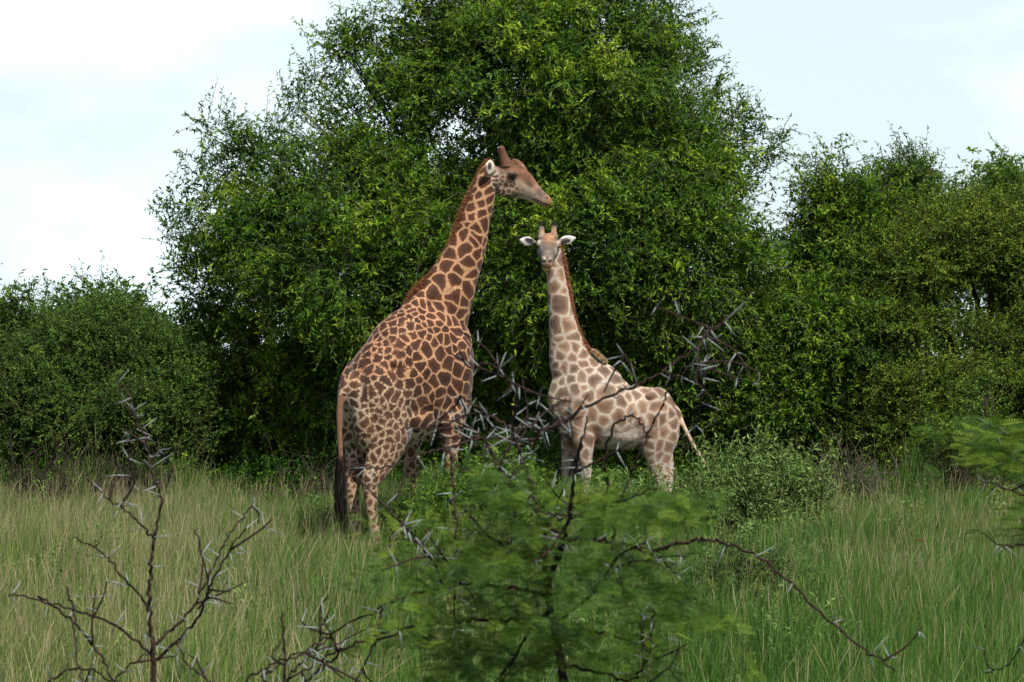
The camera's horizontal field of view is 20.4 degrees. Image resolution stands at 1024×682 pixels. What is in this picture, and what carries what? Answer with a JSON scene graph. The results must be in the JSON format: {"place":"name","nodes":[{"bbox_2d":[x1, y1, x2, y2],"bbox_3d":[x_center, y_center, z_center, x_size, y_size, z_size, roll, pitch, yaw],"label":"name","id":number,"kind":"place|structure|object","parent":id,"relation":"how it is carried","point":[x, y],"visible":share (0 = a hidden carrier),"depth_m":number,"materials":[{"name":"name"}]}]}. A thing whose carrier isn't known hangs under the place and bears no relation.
{"place":"outdoors","nodes":[
{"label":"outdoors","id":0,"kind":"place"},
{"bbox_2d":[0,0,1023,364],"label":"sky","id":1,"kind":"structure","parent":0,"point":[95,94],"materials":[{"name":"white"}]},
{"bbox_2d":[0,439,1023,681],"bbox_3d":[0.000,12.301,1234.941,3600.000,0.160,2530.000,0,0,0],"label":"ground","id":2,"kind":"structure","parent":0,"point":[390,544],"depth_m":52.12,"materials":[{"name":"green plant"}]},
{"bbox_2d":[0,263,67,481],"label":"broadleaf tree","id":3,"kind":"object","parent":2,"relation":"on","point":[21,316],"visible":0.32,"depth_m":52.86,"materials":[{"name":"green plant"}]},
{"bbox_2d":[0,431,133,505],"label":"dead bush","id":4,"kind":"object","parent":2,"relation":"on","point":[38,475],"visible":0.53,"depth_m":45.49,"materials":[{"name":"plant"}]},
{"bbox_2d":[28,250,204,443],"bbox_3d":[-7.741,0.628,54.273,3.656,4.671,2.526,0,0,0],"label":"broadleaf tree","id":5,"kind":"object","parent":2,"relation":"on","point":[85,279],"visible":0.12,"depth_m":53.97,"materials":[{"name":"green plant"}]},
{"bbox_2d":[0,280,241,491],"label":"thorn tree","id":6,"kind":"object","parent":2,"relation":"on","point":[68,365],"visible":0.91,"depth_m":49.95,"materials":[{"name":"green plant"}]},
{"bbox_2d":[76,424,203,505],"bbox_3d":[-6.061,2.024,45.615,2.283,1.575,1.902,0,0,0],"label":"dead bush","id":7,"kind":"object","parent":2,"relation":"on","point":[129,483],"visible":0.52,"depth_m":45.24,"materials":[{"name":"plant"}]},
{"bbox_2d":[8,371,278,681],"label":"thorn sapling","id":8,"kind":"object","parent":2,"relation":"on","point":[151,652],"visible":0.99,"depth_m":8.59,"materials":[{"name":"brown wood"}]},
{"bbox_2d":[177,596,382,681],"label":"thorn sapling","id":9,"kind":"object","parent":2,"relation":"on","point":[286,660],"visible":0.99,"depth_m":7.38,"materials":[{"name":"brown wood"}]},
{"bbox_2d":[255,432,393,504],"bbox_3d":[-2.994,2.169,45.705,2.039,1.442,1.772,0,-1,28],"label":"dead bush","id":10,"kind":"object","parent":2,"relation":"on","point":[315,481],"visible":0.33,"depth_m":45.69,"materials":[{"name":"plant"}]},
{"bbox_2d":[366,467,440,554],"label":"leafy bush","id":11,"kind":"object","parent":2,"relation":"on","point":[402,503],"visible":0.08,"depth_m":33.84,"materials":[{"name":"green plant"}]},
{"bbox_2d":[333,146,551,547],"bbox_3d":[-1.023,0.084,36.774,3.078,5.272,1.036,0,-1,-33],"label":"giraffe","id":12,"kind":"object","parent":2,"relation":"on","point":[403,368],"visible":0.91,"depth_m":36.28},
{"bbox_2d":[364,439,585,563],"bbox_3d":[-0.370,2.035,32.857,2.738,1.803,2.019,0,0,-21],"label":"leafy bush","id":13,"kind":"object","parent":2,"relation":"on","point":[431,493],"visible":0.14,"depth_m":32.73,"materials":[{"name":"green plant"}]},
{"bbox_2d":[138,0,834,493],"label":"broadleaf tree","id":14,"kind":"object","parent":2,"relation":"on","point":[574,114],"visible":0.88,"depth_m":50.47,"materials":[{"name":"green plant"}]},
{"bbox_2d":[0,432,1023,505],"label":"undergrowth","id":15,"kind":"object","parent":2,"relation":"on","point":[289,479],"visible":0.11,"depth_m":47.43,"materials":[{"name":"green plant"}]},
{"bbox_2d":[0,468,1023,681],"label":"weeds","id":16,"kind":"object","parent":2,"relation":"on","point":[583,619],"visible":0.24,"depth_m":26.02,"materials":[{"name":"green plant"}]},
{"bbox_2d":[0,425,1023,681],"bbox_3d":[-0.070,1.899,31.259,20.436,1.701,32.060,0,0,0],"label":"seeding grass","id":17,"kind":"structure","parent":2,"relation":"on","point":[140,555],"depth_m":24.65,"materials":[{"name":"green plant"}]},
{"bbox_2d":[0,143,1023,480],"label":"woodland","id":18,"kind":"object","parent":2,"relation":"on","point":[932,337],"visible":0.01,"depth_m":59.75,"materials":[{"name":"green plant"}]},
{"bbox_2d":[438,419,595,492],"bbox_3d":[0.126,2.018,39.540,2.177,1.985,1.928,0,-1,-23],"label":"leafy bush","id":19,"kind":"object","parent":2,"relation":"on","point":[552,465],"visible":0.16,"depth_m":39.44,"materials":[{"name":"green plant"}]},
{"bbox_2d":[282,298,926,681],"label":"thorn bush","id":20,"kind":"object","parent":2,"relation":"on","point":[643,511],"visible":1,"depth_m":7.88,"materials":[{"name":"green plant"}]},
{"bbox_2d":[520,221,709,497],"bbox_3d":[1.438,0.540,39.077,2.620,4.380,0.722,0,0,-18],"label":"giraffe","id":21,"kind":"object","parent":2,"relation":"on","point":[579,369],"visible":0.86,"depth_m":38.80},
{"bbox_2d":[520,460,711,531],"bbox_3d":[1.328,2.221,36.154,3.187,1.408,2.529,0,0,0],"label":"sage shrub","id":22,"kind":"object","parent":2,"relation":"on","point":[628,489],"visible":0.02,"depth_m":36.08,"materials":[{"name":"green plant"}]},
{"bbox_2d":[638,521,829,627],"bbox_3d":[1.852,2.295,24.878,1.780,1.461,1.615,0,-1,-28],"label":"leafy bush","id":23,"kind":"object","parent":2,"relation":"on","point":[742,558],"visible":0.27,"depth_m":24.85,"materials":[{"name":"green plant"}]},
{"bbox_2d":[651,418,856,548],"bbox_3d":[2.857,1.888,34.275,2.724,1.924,2.334,0,0,0],"label":"sage shrub","id":24,"kind":"object","parent":2,"relation":"on","point":[793,488],"visible":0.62,"depth_m":34.18,"materials":[{"name":"green plant"}]},
{"bbox_2d":[676,132,944,488],"bbox_3d":[5.245,-0.207,51.024,5.011,7.259,4.074,0,0,0],"label":"broadleaf tree","id":25,"kind":"object","parent":2,"relation":"on","point":[805,390],"visible":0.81,"depth_m":50.21,"materials":[{"name":"green plant"}]},
{"bbox_2d":[780,430,902,506],"bbox_3d":[4.999,2.138,45.161,2.487,1.491,1.900,0,-1,23],"label":"dead bush","id":26,"kind":"object","parent":2,"relation":"on","point":[860,476],"visible":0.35,"depth_m":45.06,"materials":[{"name":"plant"}]},
{"bbox_2d":[784,170,1023,484],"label":"thorn tree","id":27,"kind":"object","parent":2,"relation":"on","point":[989,248],"visible":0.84,"depth_m":50.04,"materials":[{"name":"green plant"}]},
{"bbox_2d":[842,120,987,476],"bbox_3d":[7.867,-0.653,55.273,3.190,7.274,3.251,0,0,0],"label":"broadleaf tree","id":28,"kind":"object","parent":2,"relation":"on","point":[922,176],"visible":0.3,"depth_m":54.79,"materials":[{"name":"green plant"}]},
{"bbox_2d":[884,399,1023,491],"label":"leafy bush","id":29,"kind":"object","parent":2,"relation":"on","point":[932,444],"visible":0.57,"depth_m":46.91,"materials":[{"name":"green plant"}]},
{"bbox_2d":[885,428,1023,500],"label":"dead bush","id":30,"kind":"object","parent":2,"relation":"on","point":[963,478],"visible":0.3,"depth_m":45.53,"materials":[{"name":"plant"}]},
{"bbox_2d":[900,410,1023,675],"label":"thorn bush","id":31,"kind":"object","parent":2,"relation":"on","point":[1004,450],"visible":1,"depth_m":10.88,"materials":[{"name":"green plant"}]},
{"bbox_2d":[933,342,1023,485],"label":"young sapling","id":32,"kind":"object","parent":2,"relation":"on","point":[979,409],"visible":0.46,"depth_m":46.91,"materials":[{"name":"green plant"}]},
{"bbox_2d":[948,132,1023,488],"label":"broadleaf tree","id":33,"kind":"object","parent":2,"relation":"on","point":[1006,175],"visible":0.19,"depth_m":55.26,"materials":[{"name":"green plant"}]}
]}

